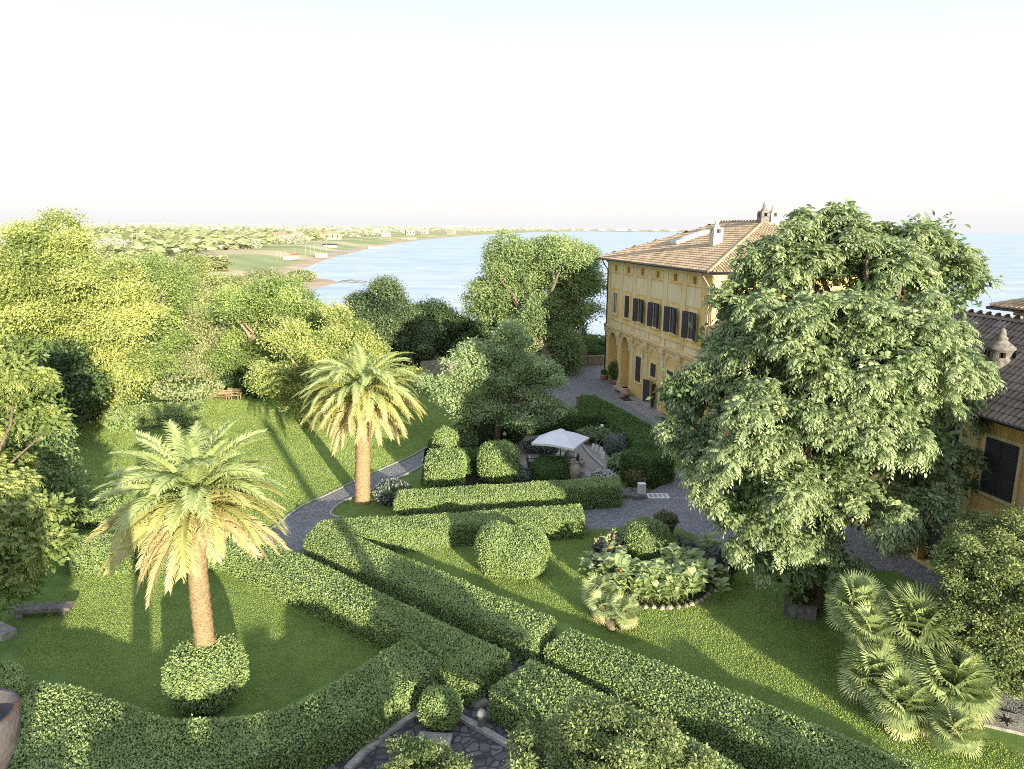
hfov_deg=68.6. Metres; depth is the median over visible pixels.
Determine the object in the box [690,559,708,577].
canna plant
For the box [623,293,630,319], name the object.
window
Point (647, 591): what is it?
canna plant
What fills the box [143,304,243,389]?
broadleaf tree
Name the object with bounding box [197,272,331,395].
broadleaf tree
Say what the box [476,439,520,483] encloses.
topiary bush
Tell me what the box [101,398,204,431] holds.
hedge
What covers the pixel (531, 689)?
hedge
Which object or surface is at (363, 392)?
palm tree
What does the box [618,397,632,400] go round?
drain grate
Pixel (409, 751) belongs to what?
pittosporum shrub
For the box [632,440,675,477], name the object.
hedge
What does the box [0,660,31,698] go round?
shrub
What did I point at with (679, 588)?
canna plant
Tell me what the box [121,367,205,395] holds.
garden shrub
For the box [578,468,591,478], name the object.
stone block
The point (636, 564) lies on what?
canna plant
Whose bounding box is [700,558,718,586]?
canna plant
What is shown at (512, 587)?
fallen leaves
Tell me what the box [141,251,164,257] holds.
scrub tree
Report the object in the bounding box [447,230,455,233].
house
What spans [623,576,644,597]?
canna plant
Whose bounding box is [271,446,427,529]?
kerb
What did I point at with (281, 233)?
house
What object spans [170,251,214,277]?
tamarisk tree
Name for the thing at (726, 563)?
dark leaved plant
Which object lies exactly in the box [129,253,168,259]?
scrub tree
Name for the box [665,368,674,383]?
window
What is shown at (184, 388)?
garden shrub
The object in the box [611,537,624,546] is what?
dark leaved plant
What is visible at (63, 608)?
stone bench
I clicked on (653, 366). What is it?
window
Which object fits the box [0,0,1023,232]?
sky
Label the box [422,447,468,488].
topiary bush
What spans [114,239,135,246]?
scrub tree
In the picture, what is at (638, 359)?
window
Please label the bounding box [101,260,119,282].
scrub tree
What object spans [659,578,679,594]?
canna plant
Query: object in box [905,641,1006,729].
fan palm
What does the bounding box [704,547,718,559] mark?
dark leaved plant
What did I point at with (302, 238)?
scrub tree
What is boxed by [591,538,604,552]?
dark leaved plant
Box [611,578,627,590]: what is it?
canna plant
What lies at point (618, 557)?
canna plant
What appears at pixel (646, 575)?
canna plant
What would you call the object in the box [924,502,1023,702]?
pittosporum shrub
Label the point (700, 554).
canna plant
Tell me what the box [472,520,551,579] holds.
topiary bush
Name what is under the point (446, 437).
topiary bush
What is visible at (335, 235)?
house
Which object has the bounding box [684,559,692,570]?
canna plant
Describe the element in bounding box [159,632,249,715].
topiary bush
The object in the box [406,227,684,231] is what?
shore
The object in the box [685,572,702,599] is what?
canna plant
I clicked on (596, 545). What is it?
dark leaved plant
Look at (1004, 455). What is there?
window
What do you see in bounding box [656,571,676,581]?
canna plant
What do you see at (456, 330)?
evergreen tree
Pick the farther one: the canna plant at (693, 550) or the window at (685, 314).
the window at (685, 314)
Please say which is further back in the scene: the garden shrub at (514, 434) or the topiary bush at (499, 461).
the garden shrub at (514, 434)
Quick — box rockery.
[621,487,648,499]
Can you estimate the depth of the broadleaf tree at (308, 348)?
57.02 m
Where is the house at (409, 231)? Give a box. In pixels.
[404,229,414,234]
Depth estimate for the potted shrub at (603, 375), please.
76.28 m
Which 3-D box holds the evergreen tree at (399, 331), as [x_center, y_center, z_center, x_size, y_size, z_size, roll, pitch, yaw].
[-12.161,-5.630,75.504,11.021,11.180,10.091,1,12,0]
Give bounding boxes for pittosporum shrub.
[376,731,475,768]
[498,691,724,768]
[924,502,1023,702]
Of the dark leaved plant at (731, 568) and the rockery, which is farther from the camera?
the rockery
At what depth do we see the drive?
40.30 m
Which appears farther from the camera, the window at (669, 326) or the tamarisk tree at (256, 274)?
the tamarisk tree at (256, 274)
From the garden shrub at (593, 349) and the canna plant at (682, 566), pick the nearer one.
the canna plant at (682, 566)
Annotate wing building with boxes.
[713,286,1023,576]
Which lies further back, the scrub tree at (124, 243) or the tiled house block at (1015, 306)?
the scrub tree at (124, 243)
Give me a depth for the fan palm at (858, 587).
25.36 m
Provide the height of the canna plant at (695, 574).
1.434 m
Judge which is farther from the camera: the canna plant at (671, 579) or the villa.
the villa
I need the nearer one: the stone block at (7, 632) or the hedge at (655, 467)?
the stone block at (7, 632)
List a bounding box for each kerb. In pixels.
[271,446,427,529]
[329,463,424,517]
[344,709,417,768]
[459,714,516,749]
[581,443,607,468]
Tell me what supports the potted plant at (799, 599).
in the stone trough
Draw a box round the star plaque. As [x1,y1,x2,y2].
[981,709,1023,735]
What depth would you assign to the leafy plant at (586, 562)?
33.01 m
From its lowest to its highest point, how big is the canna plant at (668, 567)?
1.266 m
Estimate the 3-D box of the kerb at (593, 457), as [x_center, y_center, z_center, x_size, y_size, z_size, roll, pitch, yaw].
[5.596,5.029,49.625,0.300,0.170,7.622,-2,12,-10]
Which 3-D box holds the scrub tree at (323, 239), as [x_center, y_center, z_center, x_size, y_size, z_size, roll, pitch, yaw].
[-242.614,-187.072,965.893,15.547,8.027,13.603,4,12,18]
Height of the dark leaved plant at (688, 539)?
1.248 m
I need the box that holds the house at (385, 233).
[380,231,390,235]
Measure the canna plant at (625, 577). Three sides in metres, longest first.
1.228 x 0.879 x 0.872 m
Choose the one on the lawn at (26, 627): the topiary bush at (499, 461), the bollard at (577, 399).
the bollard at (577, 399)
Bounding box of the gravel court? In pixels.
[495,435,618,484]
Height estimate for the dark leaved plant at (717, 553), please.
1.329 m
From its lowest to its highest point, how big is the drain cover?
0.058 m
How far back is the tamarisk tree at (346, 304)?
79.81 m
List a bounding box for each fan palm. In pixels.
[581,572,616,626]
[585,588,620,630]
[606,591,641,630]
[824,569,897,650]
[835,632,914,710]
[837,596,901,676]
[859,661,942,742]
[875,578,963,670]
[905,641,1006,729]
[923,700,990,759]
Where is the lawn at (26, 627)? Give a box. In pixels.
[0,365,1023,768]
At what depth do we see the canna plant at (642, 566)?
31.51 m
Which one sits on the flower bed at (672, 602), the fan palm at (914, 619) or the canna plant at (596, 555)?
the canna plant at (596, 555)
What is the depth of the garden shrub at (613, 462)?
47.44 m
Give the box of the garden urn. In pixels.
[0,688,21,768]
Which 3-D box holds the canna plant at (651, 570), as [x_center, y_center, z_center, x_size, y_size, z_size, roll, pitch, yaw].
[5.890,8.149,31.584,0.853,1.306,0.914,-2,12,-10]
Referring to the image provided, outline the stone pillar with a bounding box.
[637,482,646,495]
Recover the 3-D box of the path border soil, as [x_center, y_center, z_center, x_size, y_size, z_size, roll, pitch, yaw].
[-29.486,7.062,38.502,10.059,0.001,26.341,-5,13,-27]
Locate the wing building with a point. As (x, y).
(1001, 445)
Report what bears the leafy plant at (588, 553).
on the lawn at (26, 627)
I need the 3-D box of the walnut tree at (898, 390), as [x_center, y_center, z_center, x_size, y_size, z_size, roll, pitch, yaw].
[12.962,0.960,30.074,14.970,16.514,10.753,1,12,0]
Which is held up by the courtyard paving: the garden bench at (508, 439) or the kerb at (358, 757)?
the kerb at (358, 757)
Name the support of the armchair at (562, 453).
on the gravel court
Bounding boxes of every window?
[611,290,617,315]
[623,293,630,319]
[632,297,644,324]
[633,354,641,384]
[647,300,659,329]
[648,361,656,379]
[663,305,677,335]
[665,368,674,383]
[681,309,697,342]
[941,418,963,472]
[974,431,1023,507]
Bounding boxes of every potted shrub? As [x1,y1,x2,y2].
[600,369,607,379]
[606,359,618,384]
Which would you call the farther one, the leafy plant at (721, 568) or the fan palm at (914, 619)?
the leafy plant at (721, 568)
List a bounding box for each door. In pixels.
[642,379,654,407]
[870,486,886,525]
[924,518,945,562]
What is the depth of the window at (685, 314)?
57.22 m
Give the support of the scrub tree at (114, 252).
on the land
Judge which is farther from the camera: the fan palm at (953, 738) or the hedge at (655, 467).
the hedge at (655, 467)
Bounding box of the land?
[80,228,571,336]
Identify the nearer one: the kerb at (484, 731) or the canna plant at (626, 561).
the kerb at (484, 731)
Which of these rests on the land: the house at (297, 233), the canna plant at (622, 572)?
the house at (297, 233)
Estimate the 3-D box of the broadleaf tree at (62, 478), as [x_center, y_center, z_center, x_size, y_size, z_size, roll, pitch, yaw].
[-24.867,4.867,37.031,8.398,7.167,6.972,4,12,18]
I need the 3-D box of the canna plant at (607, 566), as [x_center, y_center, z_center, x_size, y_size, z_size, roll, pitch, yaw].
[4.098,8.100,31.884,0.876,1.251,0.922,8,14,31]
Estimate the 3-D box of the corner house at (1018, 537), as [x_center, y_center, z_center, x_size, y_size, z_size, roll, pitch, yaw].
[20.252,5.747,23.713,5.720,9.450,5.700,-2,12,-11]
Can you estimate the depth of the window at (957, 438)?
32.27 m
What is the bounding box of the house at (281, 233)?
[269,232,288,235]
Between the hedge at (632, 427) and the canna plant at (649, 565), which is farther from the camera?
the hedge at (632, 427)
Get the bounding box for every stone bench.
[8,601,74,618]
[612,385,622,394]
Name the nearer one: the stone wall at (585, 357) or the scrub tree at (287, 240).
the stone wall at (585, 357)
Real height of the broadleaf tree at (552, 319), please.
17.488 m
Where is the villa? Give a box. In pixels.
[597,202,906,433]
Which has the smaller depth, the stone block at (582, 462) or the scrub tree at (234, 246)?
the stone block at (582, 462)
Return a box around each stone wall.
[420,360,486,380]
[573,345,586,365]
[587,355,604,364]
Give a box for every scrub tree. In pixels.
[88,239,113,248]
[96,250,110,258]
[100,254,123,260]
[101,238,123,242]
[101,244,127,250]
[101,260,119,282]
[102,247,129,253]
[105,251,126,255]
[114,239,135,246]
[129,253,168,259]
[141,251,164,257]
[205,253,232,271]
[224,242,238,249]
[238,239,261,248]
[274,236,290,243]
[291,234,310,243]
[291,239,302,243]
[317,237,327,240]
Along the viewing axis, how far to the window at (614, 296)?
73.93 m
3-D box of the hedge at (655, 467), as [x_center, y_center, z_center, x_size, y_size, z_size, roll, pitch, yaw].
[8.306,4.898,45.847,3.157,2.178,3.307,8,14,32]
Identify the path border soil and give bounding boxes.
[0,445,64,595]
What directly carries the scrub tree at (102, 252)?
on the land
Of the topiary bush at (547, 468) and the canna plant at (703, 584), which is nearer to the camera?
the canna plant at (703, 584)
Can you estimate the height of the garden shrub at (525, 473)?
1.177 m
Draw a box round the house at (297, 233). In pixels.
[291,232,304,234]
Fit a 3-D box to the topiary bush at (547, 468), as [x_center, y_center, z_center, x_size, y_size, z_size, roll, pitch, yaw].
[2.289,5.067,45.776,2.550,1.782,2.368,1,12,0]
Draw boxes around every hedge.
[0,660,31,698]
[6,637,443,768]
[65,528,230,575]
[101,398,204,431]
[222,527,512,707]
[302,522,557,666]
[319,503,586,552]
[393,475,622,517]
[426,423,458,451]
[457,446,479,476]
[487,659,744,768]
[526,405,603,434]
[543,627,930,768]
[579,393,660,448]
[581,332,604,348]
[618,444,674,488]
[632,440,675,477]
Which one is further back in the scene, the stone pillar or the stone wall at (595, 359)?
the stone wall at (595, 359)
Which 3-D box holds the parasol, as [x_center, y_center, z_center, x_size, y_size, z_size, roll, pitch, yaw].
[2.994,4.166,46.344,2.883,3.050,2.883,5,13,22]
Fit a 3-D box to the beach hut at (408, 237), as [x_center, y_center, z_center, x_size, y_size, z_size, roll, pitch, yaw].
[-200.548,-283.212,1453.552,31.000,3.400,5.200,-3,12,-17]
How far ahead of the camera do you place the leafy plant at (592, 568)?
32.35 m
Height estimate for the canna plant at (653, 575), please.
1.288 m
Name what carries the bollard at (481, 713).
on the courtyard paving
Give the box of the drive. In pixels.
[267,365,1023,714]
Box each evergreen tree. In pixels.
[344,274,446,373]
[397,295,496,369]
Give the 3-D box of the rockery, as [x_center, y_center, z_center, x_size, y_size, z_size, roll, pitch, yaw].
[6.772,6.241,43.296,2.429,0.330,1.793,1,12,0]
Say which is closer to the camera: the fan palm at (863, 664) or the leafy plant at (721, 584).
the fan palm at (863, 664)
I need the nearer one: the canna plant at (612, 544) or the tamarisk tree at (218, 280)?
the canna plant at (612, 544)
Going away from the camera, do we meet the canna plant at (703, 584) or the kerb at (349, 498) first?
the canna plant at (703, 584)
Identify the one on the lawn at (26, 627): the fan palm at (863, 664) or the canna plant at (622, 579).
the fan palm at (863, 664)
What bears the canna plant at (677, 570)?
on the flower bed at (672, 602)
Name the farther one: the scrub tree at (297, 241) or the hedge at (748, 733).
the scrub tree at (297, 241)
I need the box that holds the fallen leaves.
[48,375,927,765]
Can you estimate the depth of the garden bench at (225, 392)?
65.74 m
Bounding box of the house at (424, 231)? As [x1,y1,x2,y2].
[421,230,428,233]
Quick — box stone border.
[594,584,712,610]
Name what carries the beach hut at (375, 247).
on the land
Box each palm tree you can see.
[84,419,289,648]
[292,341,427,504]
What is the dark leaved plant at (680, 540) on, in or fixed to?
on the lawn at (26, 627)
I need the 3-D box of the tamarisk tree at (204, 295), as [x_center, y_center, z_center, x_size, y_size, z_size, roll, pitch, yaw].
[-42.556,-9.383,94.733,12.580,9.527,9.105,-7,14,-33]
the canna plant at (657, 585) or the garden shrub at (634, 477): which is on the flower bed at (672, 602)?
the canna plant at (657, 585)
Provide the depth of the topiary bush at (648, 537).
33.85 m
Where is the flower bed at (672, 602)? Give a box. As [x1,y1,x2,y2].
[601,577,707,606]
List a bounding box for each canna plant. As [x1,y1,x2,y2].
[591,553,611,578]
[594,557,612,579]
[598,548,608,556]
[599,558,618,580]
[600,536,617,552]
[605,553,623,579]
[609,572,629,594]
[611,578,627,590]
[612,558,632,577]
[612,568,628,594]
[613,565,631,594]
[614,545,626,550]
[616,567,629,594]
[622,557,639,566]
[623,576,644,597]
[628,573,648,600]
[629,560,641,576]
[632,565,647,579]
[636,572,651,601]
[637,561,659,574]
[638,577,655,599]
[639,561,659,571]
[644,565,658,579]
[645,560,662,580]
[648,580,670,603]
[656,558,663,571]
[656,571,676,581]
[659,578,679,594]
[660,542,680,560]
[661,573,680,600]
[661,582,676,601]
[663,568,683,598]
[663,574,680,601]
[664,546,685,562]
[665,563,683,574]
[667,558,681,566]
[667,579,687,599]
[674,560,688,575]
[679,575,693,599]
[679,576,694,597]
[681,566,708,598]
[683,548,698,562]
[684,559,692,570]
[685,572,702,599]
[688,550,704,558]
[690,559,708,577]
[694,577,706,596]
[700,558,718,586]
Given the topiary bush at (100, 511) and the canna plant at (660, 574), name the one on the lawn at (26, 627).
the topiary bush at (100, 511)
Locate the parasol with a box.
[531,429,588,456]
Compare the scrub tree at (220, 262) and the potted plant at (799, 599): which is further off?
the scrub tree at (220, 262)
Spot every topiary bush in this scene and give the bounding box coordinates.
[68,488,121,528]
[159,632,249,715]
[416,682,463,733]
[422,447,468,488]
[431,425,460,451]
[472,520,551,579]
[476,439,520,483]
[529,452,569,482]
[619,516,671,560]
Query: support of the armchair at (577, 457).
on the gravel court
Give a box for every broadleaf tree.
[0,202,175,422]
[0,329,97,619]
[0,412,96,550]
[1,335,115,433]
[112,251,200,382]
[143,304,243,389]
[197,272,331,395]
[239,299,441,426]
[412,315,577,440]
[454,228,606,376]
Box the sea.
[304,230,1023,335]
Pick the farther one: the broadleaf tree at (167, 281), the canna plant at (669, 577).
the broadleaf tree at (167, 281)
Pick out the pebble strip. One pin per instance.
(650, 414)
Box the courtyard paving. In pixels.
[319,654,552,768]
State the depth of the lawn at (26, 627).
28.74 m
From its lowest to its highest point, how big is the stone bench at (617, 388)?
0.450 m
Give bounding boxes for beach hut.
[282,255,293,259]
[314,253,327,256]
[322,244,336,246]
[367,246,382,248]
[400,237,415,238]
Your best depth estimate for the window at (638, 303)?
67.50 m
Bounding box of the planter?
[667,522,676,535]
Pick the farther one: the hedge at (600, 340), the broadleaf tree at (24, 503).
the hedge at (600, 340)
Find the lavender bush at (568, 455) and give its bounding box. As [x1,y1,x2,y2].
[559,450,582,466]
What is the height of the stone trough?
0.600 m
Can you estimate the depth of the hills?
23143.31 m
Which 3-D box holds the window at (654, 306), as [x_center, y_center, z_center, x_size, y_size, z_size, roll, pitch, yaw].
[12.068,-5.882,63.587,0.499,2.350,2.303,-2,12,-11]
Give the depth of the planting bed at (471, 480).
45.56 m
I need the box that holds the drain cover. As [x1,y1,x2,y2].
[646,493,669,498]
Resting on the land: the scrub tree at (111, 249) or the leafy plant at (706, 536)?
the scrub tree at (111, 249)
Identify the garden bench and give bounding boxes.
[207,390,232,401]
[225,388,241,399]
[500,432,518,443]
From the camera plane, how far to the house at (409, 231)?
1874.24 m
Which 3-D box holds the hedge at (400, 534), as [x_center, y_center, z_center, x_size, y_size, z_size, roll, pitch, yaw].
[-2.688,7.058,36.611,13.336,1.433,2.509,-2,12,-11]
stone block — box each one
[0,622,16,641]
[571,459,585,467]
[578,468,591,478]
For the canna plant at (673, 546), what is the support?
on the flower bed at (672, 602)
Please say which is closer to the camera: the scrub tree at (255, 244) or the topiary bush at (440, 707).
the topiary bush at (440, 707)
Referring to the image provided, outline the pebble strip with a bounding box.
[615,395,708,445]
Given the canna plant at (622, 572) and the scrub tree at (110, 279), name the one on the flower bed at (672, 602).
the canna plant at (622, 572)
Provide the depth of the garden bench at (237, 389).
66.33 m
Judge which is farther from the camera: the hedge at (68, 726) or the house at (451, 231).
the house at (451, 231)
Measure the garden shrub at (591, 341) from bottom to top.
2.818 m
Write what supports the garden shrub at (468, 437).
on the planting bed at (471, 480)
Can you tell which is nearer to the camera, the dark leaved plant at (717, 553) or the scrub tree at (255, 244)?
the dark leaved plant at (717, 553)
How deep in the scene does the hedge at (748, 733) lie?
22.20 m
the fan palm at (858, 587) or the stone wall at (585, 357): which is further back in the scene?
the stone wall at (585, 357)
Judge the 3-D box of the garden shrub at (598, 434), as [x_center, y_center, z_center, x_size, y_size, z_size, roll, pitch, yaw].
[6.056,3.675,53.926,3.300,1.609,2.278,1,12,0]
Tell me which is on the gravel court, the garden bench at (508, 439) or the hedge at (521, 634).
the garden bench at (508, 439)
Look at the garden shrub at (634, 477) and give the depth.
43.84 m
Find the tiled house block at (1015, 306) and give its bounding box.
[986,297,1023,318]
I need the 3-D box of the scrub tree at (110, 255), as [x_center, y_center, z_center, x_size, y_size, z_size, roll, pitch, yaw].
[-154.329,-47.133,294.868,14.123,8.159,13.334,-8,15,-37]
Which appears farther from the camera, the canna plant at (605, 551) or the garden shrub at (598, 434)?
the garden shrub at (598, 434)
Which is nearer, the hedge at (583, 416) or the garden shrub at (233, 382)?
the hedge at (583, 416)
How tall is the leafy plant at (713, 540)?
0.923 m
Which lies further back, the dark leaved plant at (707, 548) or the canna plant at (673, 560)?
the dark leaved plant at (707, 548)
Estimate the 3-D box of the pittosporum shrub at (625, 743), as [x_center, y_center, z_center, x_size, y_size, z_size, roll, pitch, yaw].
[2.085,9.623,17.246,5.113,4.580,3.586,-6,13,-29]
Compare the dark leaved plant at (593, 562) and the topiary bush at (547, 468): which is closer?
the dark leaved plant at (593, 562)
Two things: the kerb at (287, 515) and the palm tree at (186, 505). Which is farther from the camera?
the kerb at (287, 515)
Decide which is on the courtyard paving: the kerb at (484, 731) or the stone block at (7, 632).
the kerb at (484, 731)
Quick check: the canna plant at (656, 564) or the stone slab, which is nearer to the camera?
the stone slab
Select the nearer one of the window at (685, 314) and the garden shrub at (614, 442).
the garden shrub at (614, 442)
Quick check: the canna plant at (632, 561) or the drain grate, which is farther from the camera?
the drain grate
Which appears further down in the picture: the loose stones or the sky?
the loose stones
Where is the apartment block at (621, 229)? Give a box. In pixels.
[616,228,626,230]
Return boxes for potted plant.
[653,509,679,527]
[785,584,816,606]
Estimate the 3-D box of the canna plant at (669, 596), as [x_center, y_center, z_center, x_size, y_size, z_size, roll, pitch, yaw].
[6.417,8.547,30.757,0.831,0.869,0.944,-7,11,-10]
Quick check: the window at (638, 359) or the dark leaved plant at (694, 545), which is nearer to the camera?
the dark leaved plant at (694, 545)
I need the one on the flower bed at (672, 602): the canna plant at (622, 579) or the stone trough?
the canna plant at (622, 579)
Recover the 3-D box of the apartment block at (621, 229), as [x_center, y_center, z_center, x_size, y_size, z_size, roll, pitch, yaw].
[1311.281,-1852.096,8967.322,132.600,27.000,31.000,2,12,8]
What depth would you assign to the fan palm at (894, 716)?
22.75 m
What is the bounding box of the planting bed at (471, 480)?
[421,438,661,489]
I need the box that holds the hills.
[1,223,542,228]
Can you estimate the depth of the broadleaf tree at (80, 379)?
50.50 m
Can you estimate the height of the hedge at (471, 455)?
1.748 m
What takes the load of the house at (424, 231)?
on the land
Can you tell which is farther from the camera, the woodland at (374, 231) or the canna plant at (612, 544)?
the woodland at (374, 231)
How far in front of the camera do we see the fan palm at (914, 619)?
24.11 m
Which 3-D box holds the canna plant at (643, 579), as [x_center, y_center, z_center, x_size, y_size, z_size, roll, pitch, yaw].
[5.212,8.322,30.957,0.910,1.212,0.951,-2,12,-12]
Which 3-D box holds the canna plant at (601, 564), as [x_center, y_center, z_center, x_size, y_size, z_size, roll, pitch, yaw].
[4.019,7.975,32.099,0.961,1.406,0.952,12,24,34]
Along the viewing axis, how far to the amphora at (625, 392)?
68.54 m
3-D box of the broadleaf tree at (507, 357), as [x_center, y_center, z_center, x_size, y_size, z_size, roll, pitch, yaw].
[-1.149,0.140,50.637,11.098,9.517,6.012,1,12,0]
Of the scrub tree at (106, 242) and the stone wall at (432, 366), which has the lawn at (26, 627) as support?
the stone wall at (432, 366)
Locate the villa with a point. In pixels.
(657, 292)
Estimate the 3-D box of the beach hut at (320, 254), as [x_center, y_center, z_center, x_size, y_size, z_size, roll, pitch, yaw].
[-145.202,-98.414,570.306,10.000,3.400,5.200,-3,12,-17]
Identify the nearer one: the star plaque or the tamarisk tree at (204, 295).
the star plaque
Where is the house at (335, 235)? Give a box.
[324,231,342,239]
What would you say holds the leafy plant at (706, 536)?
on the lawn at (26, 627)
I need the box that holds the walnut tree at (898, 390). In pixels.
[646,198,1006,610]
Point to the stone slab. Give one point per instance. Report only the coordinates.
(447, 737)
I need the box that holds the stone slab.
[416,731,452,749]
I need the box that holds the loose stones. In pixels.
[470,697,491,707]
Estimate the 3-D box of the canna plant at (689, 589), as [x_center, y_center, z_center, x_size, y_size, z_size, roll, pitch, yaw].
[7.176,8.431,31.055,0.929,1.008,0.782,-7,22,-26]
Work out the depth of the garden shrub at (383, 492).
41.32 m
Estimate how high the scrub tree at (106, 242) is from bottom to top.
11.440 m
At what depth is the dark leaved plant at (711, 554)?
32.74 m
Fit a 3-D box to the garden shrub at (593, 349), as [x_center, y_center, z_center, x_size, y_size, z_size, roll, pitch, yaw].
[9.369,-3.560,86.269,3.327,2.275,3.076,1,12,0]
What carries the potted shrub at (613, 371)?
on the drive
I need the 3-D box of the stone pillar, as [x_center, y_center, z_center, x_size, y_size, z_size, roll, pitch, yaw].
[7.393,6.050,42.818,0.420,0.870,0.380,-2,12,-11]
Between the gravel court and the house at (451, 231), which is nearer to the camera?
the gravel court
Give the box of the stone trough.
[783,594,817,620]
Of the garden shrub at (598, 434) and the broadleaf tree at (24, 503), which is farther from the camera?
the garden shrub at (598, 434)
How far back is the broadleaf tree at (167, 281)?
65.39 m
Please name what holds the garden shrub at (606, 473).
on the gravel court
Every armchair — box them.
[526,454,534,468]
[553,448,568,457]
[565,453,579,463]
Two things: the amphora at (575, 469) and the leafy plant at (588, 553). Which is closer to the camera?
the leafy plant at (588, 553)
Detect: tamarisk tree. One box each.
[151,275,222,312]
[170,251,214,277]
[192,270,273,327]
[241,266,315,311]
[322,290,362,328]
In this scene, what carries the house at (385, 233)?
on the land
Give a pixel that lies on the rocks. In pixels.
(356, 281)
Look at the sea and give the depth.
484.00 m
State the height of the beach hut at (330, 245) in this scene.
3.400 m
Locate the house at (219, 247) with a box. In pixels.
[205,240,224,249]
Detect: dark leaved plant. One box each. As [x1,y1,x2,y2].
[585,558,598,574]
[590,537,604,556]
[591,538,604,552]
[603,530,616,544]
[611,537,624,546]
[672,533,689,547]
[686,538,697,546]
[689,541,702,550]
[702,544,713,558]
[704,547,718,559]
[705,551,718,569]
[715,547,726,563]
[720,550,735,576]
[725,557,740,581]
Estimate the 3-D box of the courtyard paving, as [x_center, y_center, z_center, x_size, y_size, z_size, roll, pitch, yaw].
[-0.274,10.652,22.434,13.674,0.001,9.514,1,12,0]
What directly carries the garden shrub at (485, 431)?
on the planting bed at (471, 480)
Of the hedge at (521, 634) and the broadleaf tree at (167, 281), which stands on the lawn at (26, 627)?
the hedge at (521, 634)
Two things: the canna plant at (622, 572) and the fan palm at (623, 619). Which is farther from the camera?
the canna plant at (622, 572)
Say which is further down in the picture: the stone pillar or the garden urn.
the garden urn
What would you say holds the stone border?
on the flower bed at (672, 602)
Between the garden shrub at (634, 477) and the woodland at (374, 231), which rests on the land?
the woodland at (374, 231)
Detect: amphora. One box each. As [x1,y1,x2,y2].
[568,460,580,479]
[622,388,629,396]
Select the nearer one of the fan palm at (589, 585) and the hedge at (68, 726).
the hedge at (68, 726)
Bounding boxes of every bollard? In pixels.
[476,708,486,726]
[575,395,580,405]
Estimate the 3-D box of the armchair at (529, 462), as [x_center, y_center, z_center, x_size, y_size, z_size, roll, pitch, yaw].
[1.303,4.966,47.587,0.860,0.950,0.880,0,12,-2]
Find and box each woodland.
[0,222,586,236]
[0,225,367,255]
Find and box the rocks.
[339,279,367,282]
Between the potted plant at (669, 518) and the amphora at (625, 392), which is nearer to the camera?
the potted plant at (669, 518)
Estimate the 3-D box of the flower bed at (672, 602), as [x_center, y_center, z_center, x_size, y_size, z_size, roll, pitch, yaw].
[6.068,8.592,32.601,4.794,0.001,4.386,1,12,0]
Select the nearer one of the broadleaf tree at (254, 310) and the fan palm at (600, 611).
the fan palm at (600, 611)
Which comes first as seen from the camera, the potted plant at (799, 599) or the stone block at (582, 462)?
the potted plant at (799, 599)
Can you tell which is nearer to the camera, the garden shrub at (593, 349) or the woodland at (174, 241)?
the garden shrub at (593, 349)
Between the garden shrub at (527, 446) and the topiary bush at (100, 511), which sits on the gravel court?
the garden shrub at (527, 446)
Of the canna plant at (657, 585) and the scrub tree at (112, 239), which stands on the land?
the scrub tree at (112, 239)
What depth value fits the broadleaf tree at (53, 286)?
54.73 m
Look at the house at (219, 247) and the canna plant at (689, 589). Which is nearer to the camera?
the canna plant at (689, 589)
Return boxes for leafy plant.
[577,557,591,572]
[583,550,595,557]
[586,560,600,576]
[698,532,714,544]
[705,533,724,549]
[713,577,732,597]
[714,563,729,577]
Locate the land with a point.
(265, 256)
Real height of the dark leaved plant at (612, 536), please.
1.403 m
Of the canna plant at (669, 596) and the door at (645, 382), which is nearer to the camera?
the canna plant at (669, 596)
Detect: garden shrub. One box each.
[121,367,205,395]
[149,373,224,401]
[220,367,309,396]
[371,477,411,506]
[447,425,479,449]
[458,415,503,446]
[501,405,528,443]
[512,464,534,481]
[519,437,557,453]
[574,423,613,444]
[580,336,598,346]
[583,468,616,478]
[587,344,604,354]
[602,451,621,473]
[603,432,628,453]
[624,469,646,487]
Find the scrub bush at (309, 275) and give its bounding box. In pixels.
[286,269,316,281]
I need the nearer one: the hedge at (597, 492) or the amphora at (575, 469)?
the hedge at (597, 492)
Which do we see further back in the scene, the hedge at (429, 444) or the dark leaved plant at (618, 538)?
the hedge at (429, 444)
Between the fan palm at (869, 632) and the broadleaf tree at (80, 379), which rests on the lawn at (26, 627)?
the fan palm at (869, 632)
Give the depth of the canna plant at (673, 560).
32.55 m
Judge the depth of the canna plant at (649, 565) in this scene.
31.33 m
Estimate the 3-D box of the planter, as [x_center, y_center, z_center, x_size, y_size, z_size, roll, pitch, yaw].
[7.641,7.201,37.408,1.100,0.820,1.083,1,12,0]
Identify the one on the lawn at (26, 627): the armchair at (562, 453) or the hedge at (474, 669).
the hedge at (474, 669)
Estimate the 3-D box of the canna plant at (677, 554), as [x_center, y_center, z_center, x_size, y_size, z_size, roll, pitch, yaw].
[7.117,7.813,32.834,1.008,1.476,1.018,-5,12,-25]
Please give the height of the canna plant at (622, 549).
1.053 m
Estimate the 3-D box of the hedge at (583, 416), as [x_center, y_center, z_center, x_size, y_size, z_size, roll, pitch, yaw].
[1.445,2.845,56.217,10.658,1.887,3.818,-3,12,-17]
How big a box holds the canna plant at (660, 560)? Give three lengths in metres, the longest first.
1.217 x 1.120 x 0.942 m
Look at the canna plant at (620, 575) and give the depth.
31.07 m
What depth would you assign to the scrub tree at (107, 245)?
387.53 m

